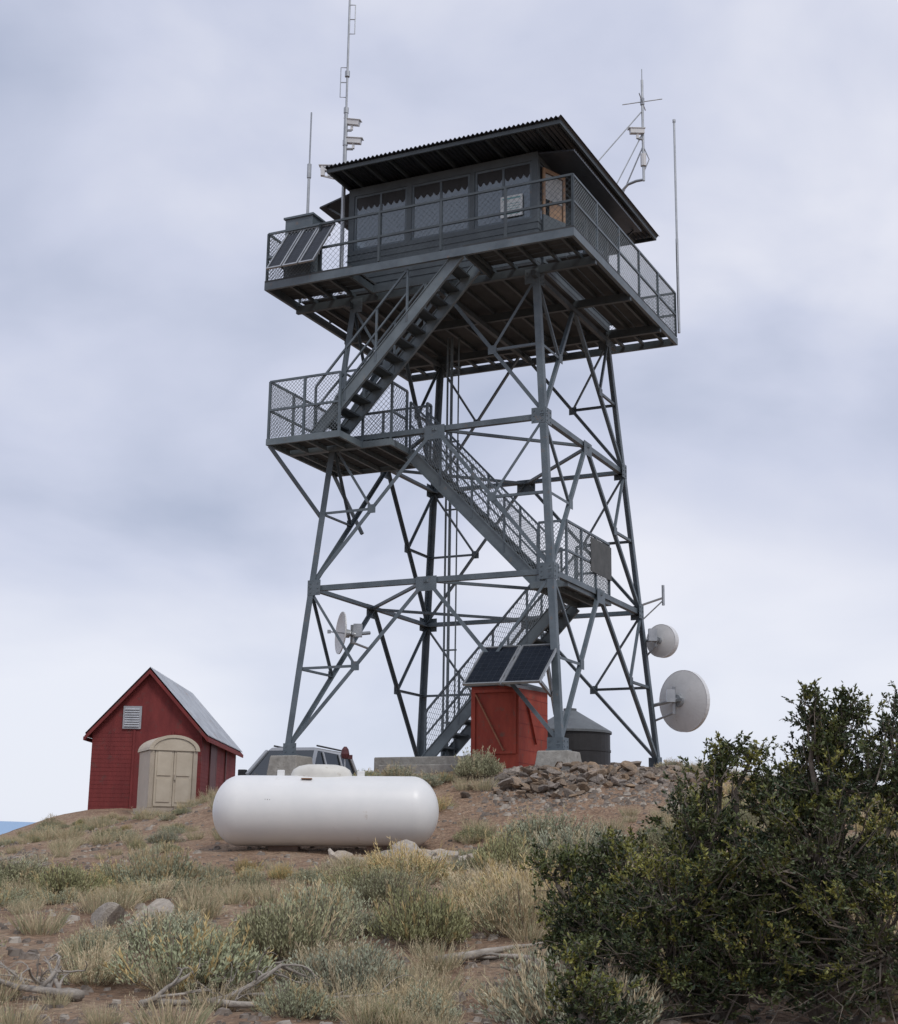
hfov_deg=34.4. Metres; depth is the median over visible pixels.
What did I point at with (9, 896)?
sagebrush
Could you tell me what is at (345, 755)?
marker post
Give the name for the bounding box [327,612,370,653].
satellite dish
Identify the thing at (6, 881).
sagebrush
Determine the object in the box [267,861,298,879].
sagebrush
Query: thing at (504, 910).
sagebrush
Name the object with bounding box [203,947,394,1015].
dead branch
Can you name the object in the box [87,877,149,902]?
sagebrush
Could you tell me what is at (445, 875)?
sagebrush
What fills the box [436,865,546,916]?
sagebrush
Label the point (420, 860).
sagebrush
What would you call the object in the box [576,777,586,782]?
rock
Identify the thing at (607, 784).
rock
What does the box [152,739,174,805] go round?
door
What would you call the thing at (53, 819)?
sagebrush
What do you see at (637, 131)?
antenna mast
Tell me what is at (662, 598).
antenna bracket
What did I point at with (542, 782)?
rock
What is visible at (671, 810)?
rock
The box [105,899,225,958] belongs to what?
sagebrush
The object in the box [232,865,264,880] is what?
sagebrush
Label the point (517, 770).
rock
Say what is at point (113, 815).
sagebrush
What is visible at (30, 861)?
sagebrush
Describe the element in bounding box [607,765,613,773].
rock
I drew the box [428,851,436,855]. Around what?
rock
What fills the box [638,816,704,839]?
sagebrush
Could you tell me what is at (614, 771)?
rock
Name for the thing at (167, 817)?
sagebrush
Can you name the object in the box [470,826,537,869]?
sagebrush
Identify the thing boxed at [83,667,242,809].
red shed
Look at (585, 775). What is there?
rock
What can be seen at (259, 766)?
parked car
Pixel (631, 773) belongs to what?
rock
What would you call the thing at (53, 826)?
sagebrush
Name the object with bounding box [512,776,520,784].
rock
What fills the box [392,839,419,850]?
rock
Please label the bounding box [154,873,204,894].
sagebrush
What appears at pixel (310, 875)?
sagebrush
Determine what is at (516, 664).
solar array
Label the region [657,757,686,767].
sagebrush
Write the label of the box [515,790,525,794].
rock
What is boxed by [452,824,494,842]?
sagebrush
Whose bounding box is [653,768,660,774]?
rock
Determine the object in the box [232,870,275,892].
sagebrush
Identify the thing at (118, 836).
sagebrush
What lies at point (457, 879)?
sagebrush
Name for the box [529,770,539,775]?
rock
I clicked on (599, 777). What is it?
rock
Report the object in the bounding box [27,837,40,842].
sagebrush
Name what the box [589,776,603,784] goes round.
rock
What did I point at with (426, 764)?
concrete pad
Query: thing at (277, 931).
sagebrush
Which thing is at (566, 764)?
rock
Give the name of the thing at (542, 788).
rock
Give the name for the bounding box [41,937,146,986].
sagebrush
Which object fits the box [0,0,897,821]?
sky
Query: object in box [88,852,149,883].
sagebrush
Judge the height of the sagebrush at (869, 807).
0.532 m
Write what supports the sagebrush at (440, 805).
on the ground at (465, 808)
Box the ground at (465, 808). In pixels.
[0,765,897,1023]
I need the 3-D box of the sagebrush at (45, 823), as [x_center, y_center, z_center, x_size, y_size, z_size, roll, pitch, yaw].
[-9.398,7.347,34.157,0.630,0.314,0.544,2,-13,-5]
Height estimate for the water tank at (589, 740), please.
2.200 m
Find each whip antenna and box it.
[305,112,311,298]
[672,119,680,332]
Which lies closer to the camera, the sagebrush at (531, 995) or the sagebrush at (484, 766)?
the sagebrush at (531, 995)
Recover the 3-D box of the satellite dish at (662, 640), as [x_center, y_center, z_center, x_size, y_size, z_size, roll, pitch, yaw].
[4.046,2.483,28.173,0.650,0.653,0.545,-9,-17,37]
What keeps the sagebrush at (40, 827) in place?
on the ground at (465, 808)
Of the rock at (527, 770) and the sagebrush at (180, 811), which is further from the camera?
the sagebrush at (180, 811)
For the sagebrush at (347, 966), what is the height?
0.507 m
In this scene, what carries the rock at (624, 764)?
on the ground at (465, 808)
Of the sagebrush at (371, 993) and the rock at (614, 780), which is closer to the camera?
the sagebrush at (371, 993)
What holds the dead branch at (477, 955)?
on the ground at (465, 808)
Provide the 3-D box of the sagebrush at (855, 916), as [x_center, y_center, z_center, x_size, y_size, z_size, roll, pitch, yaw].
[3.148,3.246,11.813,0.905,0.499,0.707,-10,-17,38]
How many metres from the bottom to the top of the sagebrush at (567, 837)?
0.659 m
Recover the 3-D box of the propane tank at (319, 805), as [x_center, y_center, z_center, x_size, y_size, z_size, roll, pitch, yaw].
[-1.635,4.001,19.291,3.000,1.270,0.920,1,-13,-2]
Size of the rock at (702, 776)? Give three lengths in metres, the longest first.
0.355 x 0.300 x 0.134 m
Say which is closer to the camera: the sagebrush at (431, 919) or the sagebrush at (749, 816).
the sagebrush at (431, 919)
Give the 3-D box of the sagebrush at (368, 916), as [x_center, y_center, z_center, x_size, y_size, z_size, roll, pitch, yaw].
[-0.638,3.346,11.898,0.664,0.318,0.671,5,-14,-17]
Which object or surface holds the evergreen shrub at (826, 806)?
on the ground at (465, 808)
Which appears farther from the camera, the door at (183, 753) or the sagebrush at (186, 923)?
the door at (183, 753)
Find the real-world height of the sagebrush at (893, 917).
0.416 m
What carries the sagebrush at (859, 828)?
on the ground at (465, 808)
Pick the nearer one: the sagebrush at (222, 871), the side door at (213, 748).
the sagebrush at (222, 871)
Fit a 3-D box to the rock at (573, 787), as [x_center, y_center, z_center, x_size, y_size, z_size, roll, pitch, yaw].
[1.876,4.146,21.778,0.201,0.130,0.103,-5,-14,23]
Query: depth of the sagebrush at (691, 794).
20.78 m
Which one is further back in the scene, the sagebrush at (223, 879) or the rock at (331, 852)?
the rock at (331, 852)
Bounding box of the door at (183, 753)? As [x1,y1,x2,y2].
[171,739,192,806]
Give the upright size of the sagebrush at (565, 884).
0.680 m
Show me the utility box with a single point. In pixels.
(506, 723)
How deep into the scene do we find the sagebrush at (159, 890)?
14.14 m
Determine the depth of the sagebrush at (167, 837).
20.45 m
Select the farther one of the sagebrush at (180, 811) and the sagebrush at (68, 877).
the sagebrush at (180, 811)
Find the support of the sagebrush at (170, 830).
on the ground at (465, 808)
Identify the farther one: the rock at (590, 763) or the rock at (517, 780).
the rock at (590, 763)
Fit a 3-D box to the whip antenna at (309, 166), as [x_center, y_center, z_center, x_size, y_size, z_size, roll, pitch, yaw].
[-2.834,-6.188,29.167,0.087,4.044,0.087,1,-13,0]
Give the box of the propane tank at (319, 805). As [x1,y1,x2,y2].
[212,764,438,853]
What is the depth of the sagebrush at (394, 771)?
23.36 m
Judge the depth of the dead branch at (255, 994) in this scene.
9.24 m
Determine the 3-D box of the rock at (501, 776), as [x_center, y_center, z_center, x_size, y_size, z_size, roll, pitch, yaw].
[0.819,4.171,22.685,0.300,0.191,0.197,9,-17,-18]
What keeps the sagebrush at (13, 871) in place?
on the ground at (465, 808)
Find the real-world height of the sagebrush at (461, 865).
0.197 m
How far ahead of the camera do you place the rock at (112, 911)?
12.41 m
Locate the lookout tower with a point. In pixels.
(490, 248)
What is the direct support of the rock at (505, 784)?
on the ground at (465, 808)
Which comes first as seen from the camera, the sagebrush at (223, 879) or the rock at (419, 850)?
the sagebrush at (223, 879)
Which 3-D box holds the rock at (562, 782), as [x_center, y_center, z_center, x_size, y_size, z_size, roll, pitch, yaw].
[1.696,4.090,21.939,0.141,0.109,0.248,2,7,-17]
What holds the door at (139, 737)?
in the red shed at (150, 703)
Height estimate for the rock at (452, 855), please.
0.292 m
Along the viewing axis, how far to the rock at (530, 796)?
21.57 m
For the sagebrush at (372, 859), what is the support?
on the ground at (465, 808)
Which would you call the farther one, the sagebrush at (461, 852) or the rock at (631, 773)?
the rock at (631, 773)
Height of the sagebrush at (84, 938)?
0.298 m
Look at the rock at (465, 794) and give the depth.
22.05 m
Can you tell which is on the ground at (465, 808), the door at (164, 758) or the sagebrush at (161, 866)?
the sagebrush at (161, 866)
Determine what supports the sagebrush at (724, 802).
on the ground at (465, 808)
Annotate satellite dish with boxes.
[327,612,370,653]
[646,624,678,657]
[653,670,709,731]
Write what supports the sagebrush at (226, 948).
on the ground at (465, 808)
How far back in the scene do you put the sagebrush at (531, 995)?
8.71 m
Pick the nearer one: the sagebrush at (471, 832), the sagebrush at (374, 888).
the sagebrush at (374, 888)
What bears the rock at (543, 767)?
on the ground at (465, 808)
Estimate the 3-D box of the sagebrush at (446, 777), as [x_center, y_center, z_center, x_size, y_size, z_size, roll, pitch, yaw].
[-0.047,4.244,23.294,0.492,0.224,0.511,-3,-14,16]
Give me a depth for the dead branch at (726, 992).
9.23 m
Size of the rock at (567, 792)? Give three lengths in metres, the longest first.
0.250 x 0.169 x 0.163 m
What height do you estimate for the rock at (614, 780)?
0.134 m
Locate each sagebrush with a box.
[0,837,13,844]
[0,848,60,871]
[0,858,55,889]
[0,876,10,891]
[0,882,34,906]
[23,858,103,895]
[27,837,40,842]
[27,883,86,904]
[30,825,56,833]
[35,818,59,826]
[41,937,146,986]
[43,813,66,824]
[44,823,61,829]
[55,920,133,957]
[69,821,86,832]
[77,865,119,891]
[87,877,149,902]
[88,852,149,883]
[89,823,126,841]
[99,910,281,996]
[102,827,145,841]
[105,811,118,818]
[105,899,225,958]
[113,835,210,884]
[114,872,178,890]
[120,822,132,829]
[126,839,146,849]
[129,872,186,901]
[145,828,184,842]
[151,840,181,852]
[151,903,216,928]
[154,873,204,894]
[156,812,177,820]
[157,823,186,834]
[169,821,186,829]
[171,805,191,815]
[197,861,231,876]
[203,871,235,886]
[223,877,372,962]
[231,854,266,873]
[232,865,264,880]
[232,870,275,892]
[250,971,350,1021]
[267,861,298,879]
[271,865,376,928]
[271,924,415,995]
[285,862,330,884]
[319,854,412,893]
[322,851,360,867]
[331,902,397,937]
[343,941,383,958]
[344,981,396,1005]
[345,853,442,907]
[353,767,381,775]
[356,999,408,1023]
[360,837,466,881]
[362,850,390,868]
[363,877,473,948]
[376,759,417,776]
[378,973,463,1023]
[399,885,474,913]
[414,768,444,787]
[434,769,457,781]
[436,857,518,892]
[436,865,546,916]
[437,792,458,810]
[440,868,471,883]
[444,859,469,871]
[450,745,505,779]
[450,852,479,868]
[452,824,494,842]
[454,848,478,855]
[459,858,567,938]
[469,850,572,900]
[469,934,686,1023]
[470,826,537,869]
[492,803,599,850]
[513,832,603,875]
[525,816,632,861]
[541,863,645,917]
[580,826,603,838]
[594,831,628,841]
[626,820,678,855]
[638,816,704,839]
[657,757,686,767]
[675,786,704,802]
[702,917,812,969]
[705,792,748,813]
[722,775,754,794]
[740,799,768,829]
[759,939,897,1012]
[835,829,897,861]
[840,900,886,931]
[853,820,868,831]
[856,792,893,817]
[869,915,897,965]
[881,908,897,928]
[883,988,897,1009]
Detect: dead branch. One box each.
[0,848,41,862]
[0,951,87,1000]
[7,849,88,871]
[138,958,264,1007]
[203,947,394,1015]
[229,972,429,998]
[434,942,543,963]
[482,951,546,971]
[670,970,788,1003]
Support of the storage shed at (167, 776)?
on the ground at (465, 808)
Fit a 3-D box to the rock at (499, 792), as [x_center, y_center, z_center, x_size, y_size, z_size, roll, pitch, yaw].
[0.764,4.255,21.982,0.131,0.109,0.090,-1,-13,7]
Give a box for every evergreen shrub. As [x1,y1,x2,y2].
[519,824,681,1008]
[537,929,660,1023]
[571,730,867,1023]
[685,677,897,1023]
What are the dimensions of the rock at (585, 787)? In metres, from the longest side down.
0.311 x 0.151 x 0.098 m
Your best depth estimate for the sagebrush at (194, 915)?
12.22 m
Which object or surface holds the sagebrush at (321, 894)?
on the ground at (465, 808)
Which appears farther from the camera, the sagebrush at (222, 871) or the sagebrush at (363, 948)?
the sagebrush at (222, 871)
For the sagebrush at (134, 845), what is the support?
on the ground at (465, 808)
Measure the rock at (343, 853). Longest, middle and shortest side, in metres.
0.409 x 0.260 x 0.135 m
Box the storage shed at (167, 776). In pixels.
[133,735,199,813]
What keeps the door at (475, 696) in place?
in the utility box
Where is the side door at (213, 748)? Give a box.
[208,744,217,793]
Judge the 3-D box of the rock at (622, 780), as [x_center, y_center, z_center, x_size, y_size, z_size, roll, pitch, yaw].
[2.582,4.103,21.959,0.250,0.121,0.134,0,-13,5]
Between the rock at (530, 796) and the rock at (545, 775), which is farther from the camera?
the rock at (545, 775)
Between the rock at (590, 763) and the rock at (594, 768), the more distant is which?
the rock at (590, 763)
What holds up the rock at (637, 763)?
on the ground at (465, 808)
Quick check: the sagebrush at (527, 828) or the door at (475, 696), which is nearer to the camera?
the sagebrush at (527, 828)
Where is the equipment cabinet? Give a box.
[283,212,325,277]
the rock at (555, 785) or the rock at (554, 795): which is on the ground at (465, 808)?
the rock at (554, 795)
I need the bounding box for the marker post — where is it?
[341,747,352,766]
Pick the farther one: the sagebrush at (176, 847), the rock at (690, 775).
the rock at (690, 775)
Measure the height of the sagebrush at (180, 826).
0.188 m
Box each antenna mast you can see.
[319,0,363,293]
[598,69,661,191]
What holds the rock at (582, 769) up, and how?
on the ground at (465, 808)
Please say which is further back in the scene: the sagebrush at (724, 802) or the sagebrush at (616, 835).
the sagebrush at (724, 802)
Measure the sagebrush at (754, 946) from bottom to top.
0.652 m
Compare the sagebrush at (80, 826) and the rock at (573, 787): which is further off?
the sagebrush at (80, 826)
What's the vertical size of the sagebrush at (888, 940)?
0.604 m
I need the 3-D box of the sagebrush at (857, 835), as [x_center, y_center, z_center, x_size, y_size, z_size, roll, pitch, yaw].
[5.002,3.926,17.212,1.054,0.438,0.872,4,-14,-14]
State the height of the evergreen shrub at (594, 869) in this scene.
1.247 m
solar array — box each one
[266,223,335,269]
[462,643,559,714]
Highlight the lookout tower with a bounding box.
[264,114,677,775]
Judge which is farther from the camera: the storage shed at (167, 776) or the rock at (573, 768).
the storage shed at (167, 776)
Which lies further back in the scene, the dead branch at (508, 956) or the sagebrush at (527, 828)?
the sagebrush at (527, 828)
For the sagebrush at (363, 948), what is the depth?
10.91 m
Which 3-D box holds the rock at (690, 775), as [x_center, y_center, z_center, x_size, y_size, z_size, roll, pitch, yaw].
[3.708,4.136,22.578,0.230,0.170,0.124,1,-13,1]
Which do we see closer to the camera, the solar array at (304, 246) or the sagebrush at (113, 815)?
the solar array at (304, 246)
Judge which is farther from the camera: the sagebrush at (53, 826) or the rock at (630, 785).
the sagebrush at (53, 826)
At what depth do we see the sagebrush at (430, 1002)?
8.84 m
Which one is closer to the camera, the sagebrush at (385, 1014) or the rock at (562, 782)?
the sagebrush at (385, 1014)
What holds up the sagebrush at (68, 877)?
on the ground at (465, 808)
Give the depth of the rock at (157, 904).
12.74 m
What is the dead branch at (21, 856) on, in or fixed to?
on the ground at (465, 808)
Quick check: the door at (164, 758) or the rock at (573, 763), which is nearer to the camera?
the rock at (573, 763)
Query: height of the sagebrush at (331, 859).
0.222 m
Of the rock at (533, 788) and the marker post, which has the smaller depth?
the marker post
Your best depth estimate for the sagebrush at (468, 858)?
17.34 m
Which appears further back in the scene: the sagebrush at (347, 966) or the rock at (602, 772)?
the rock at (602, 772)
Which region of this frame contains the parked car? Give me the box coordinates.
[227,745,356,779]
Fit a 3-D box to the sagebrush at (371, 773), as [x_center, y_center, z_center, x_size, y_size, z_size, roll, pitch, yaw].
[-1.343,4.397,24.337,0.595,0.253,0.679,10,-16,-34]
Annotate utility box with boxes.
[467,684,547,768]
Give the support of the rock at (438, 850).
on the ground at (465, 808)
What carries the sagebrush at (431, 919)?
on the ground at (465, 808)
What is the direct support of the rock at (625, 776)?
on the ground at (465, 808)
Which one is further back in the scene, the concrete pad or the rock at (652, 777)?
the concrete pad
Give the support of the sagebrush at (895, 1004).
on the ground at (465, 808)
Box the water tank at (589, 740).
[548,708,611,764]
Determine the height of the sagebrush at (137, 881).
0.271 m
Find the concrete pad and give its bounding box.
[374,756,470,773]
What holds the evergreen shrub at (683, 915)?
on the ground at (465, 808)
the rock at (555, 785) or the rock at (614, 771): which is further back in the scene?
the rock at (614, 771)
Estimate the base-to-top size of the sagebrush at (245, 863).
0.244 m
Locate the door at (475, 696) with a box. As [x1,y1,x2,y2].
[472,689,515,753]
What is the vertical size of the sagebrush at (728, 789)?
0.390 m
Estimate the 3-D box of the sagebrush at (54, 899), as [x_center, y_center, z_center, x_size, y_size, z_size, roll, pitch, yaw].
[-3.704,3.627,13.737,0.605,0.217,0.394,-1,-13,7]
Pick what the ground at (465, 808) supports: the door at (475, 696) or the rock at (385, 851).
the rock at (385, 851)
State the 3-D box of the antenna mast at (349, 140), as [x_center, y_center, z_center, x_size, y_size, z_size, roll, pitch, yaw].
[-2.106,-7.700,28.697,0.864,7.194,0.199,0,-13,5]
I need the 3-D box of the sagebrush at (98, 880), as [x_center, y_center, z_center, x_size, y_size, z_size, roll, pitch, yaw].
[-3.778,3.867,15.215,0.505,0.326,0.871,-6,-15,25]
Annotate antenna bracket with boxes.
[642,585,664,618]
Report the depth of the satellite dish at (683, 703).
27.78 m
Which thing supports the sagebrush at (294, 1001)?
on the ground at (465, 808)
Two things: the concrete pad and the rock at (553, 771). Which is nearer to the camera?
the rock at (553, 771)
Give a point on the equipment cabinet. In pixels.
(311, 218)
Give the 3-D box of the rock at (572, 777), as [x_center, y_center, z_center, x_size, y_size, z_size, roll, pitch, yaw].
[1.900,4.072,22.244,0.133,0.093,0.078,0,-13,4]
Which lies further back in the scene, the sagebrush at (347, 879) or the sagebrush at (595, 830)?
the sagebrush at (595, 830)
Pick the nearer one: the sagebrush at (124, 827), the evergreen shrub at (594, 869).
the evergreen shrub at (594, 869)
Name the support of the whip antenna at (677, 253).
attached to the lookout tower
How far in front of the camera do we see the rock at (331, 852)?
17.77 m
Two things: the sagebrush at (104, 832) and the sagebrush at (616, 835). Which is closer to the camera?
the sagebrush at (616, 835)
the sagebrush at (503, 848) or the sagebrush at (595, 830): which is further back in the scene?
the sagebrush at (595, 830)
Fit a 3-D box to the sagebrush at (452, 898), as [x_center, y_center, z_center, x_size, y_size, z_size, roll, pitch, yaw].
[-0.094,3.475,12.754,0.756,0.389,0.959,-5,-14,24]
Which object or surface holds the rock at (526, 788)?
on the ground at (465, 808)
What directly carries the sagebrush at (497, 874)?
on the ground at (465, 808)
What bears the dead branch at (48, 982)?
on the ground at (465, 808)
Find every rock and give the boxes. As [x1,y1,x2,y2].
[90,902,124,926]
[122,898,173,926]
[328,848,337,861]
[335,850,352,858]
[377,849,426,864]
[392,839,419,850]
[415,849,437,856]
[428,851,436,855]
[432,848,446,855]
[439,850,458,861]
[460,792,470,797]
[493,773,509,782]
[496,789,502,794]
[497,778,514,789]
[511,766,521,775]
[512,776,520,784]
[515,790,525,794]
[520,787,531,790]
[522,768,533,773]
[526,793,535,798]
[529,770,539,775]
[530,784,540,792]
[537,780,547,784]
[537,785,547,791]
[539,765,552,770]
[540,773,548,778]
[546,767,561,774]
[549,782,559,787]
[551,792,561,798]
[556,779,566,786]
[562,762,570,767]
[564,788,575,797]
[567,784,578,791]
[569,762,582,772]
[569,775,576,780]
[571,761,579,766]
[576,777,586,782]
[577,764,587,772]
[578,784,589,791]
[582,772,591,778]
[586,770,606,781]
[587,761,599,767]
[588,767,601,774]
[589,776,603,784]
[596,774,604,783]
[604,782,612,786]
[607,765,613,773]
[610,768,616,774]
[611,776,618,784]
[614,779,627,785]
[620,761,638,771]
[621,774,628,778]
[625,770,637,775]
[625,784,635,787]
[631,761,641,765]
[644,773,655,780]
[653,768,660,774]
[661,800,678,815]
[682,772,693,778]
[697,773,710,781]
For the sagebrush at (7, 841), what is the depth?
26.52 m
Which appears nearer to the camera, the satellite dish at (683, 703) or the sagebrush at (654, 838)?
the sagebrush at (654, 838)
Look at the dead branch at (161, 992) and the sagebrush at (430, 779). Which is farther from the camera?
the sagebrush at (430, 779)
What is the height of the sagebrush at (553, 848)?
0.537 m
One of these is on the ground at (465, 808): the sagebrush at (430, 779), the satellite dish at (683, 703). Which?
the sagebrush at (430, 779)
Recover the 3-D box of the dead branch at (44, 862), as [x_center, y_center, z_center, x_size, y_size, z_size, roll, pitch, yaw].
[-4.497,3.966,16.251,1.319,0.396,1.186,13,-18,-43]
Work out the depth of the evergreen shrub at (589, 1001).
7.88 m

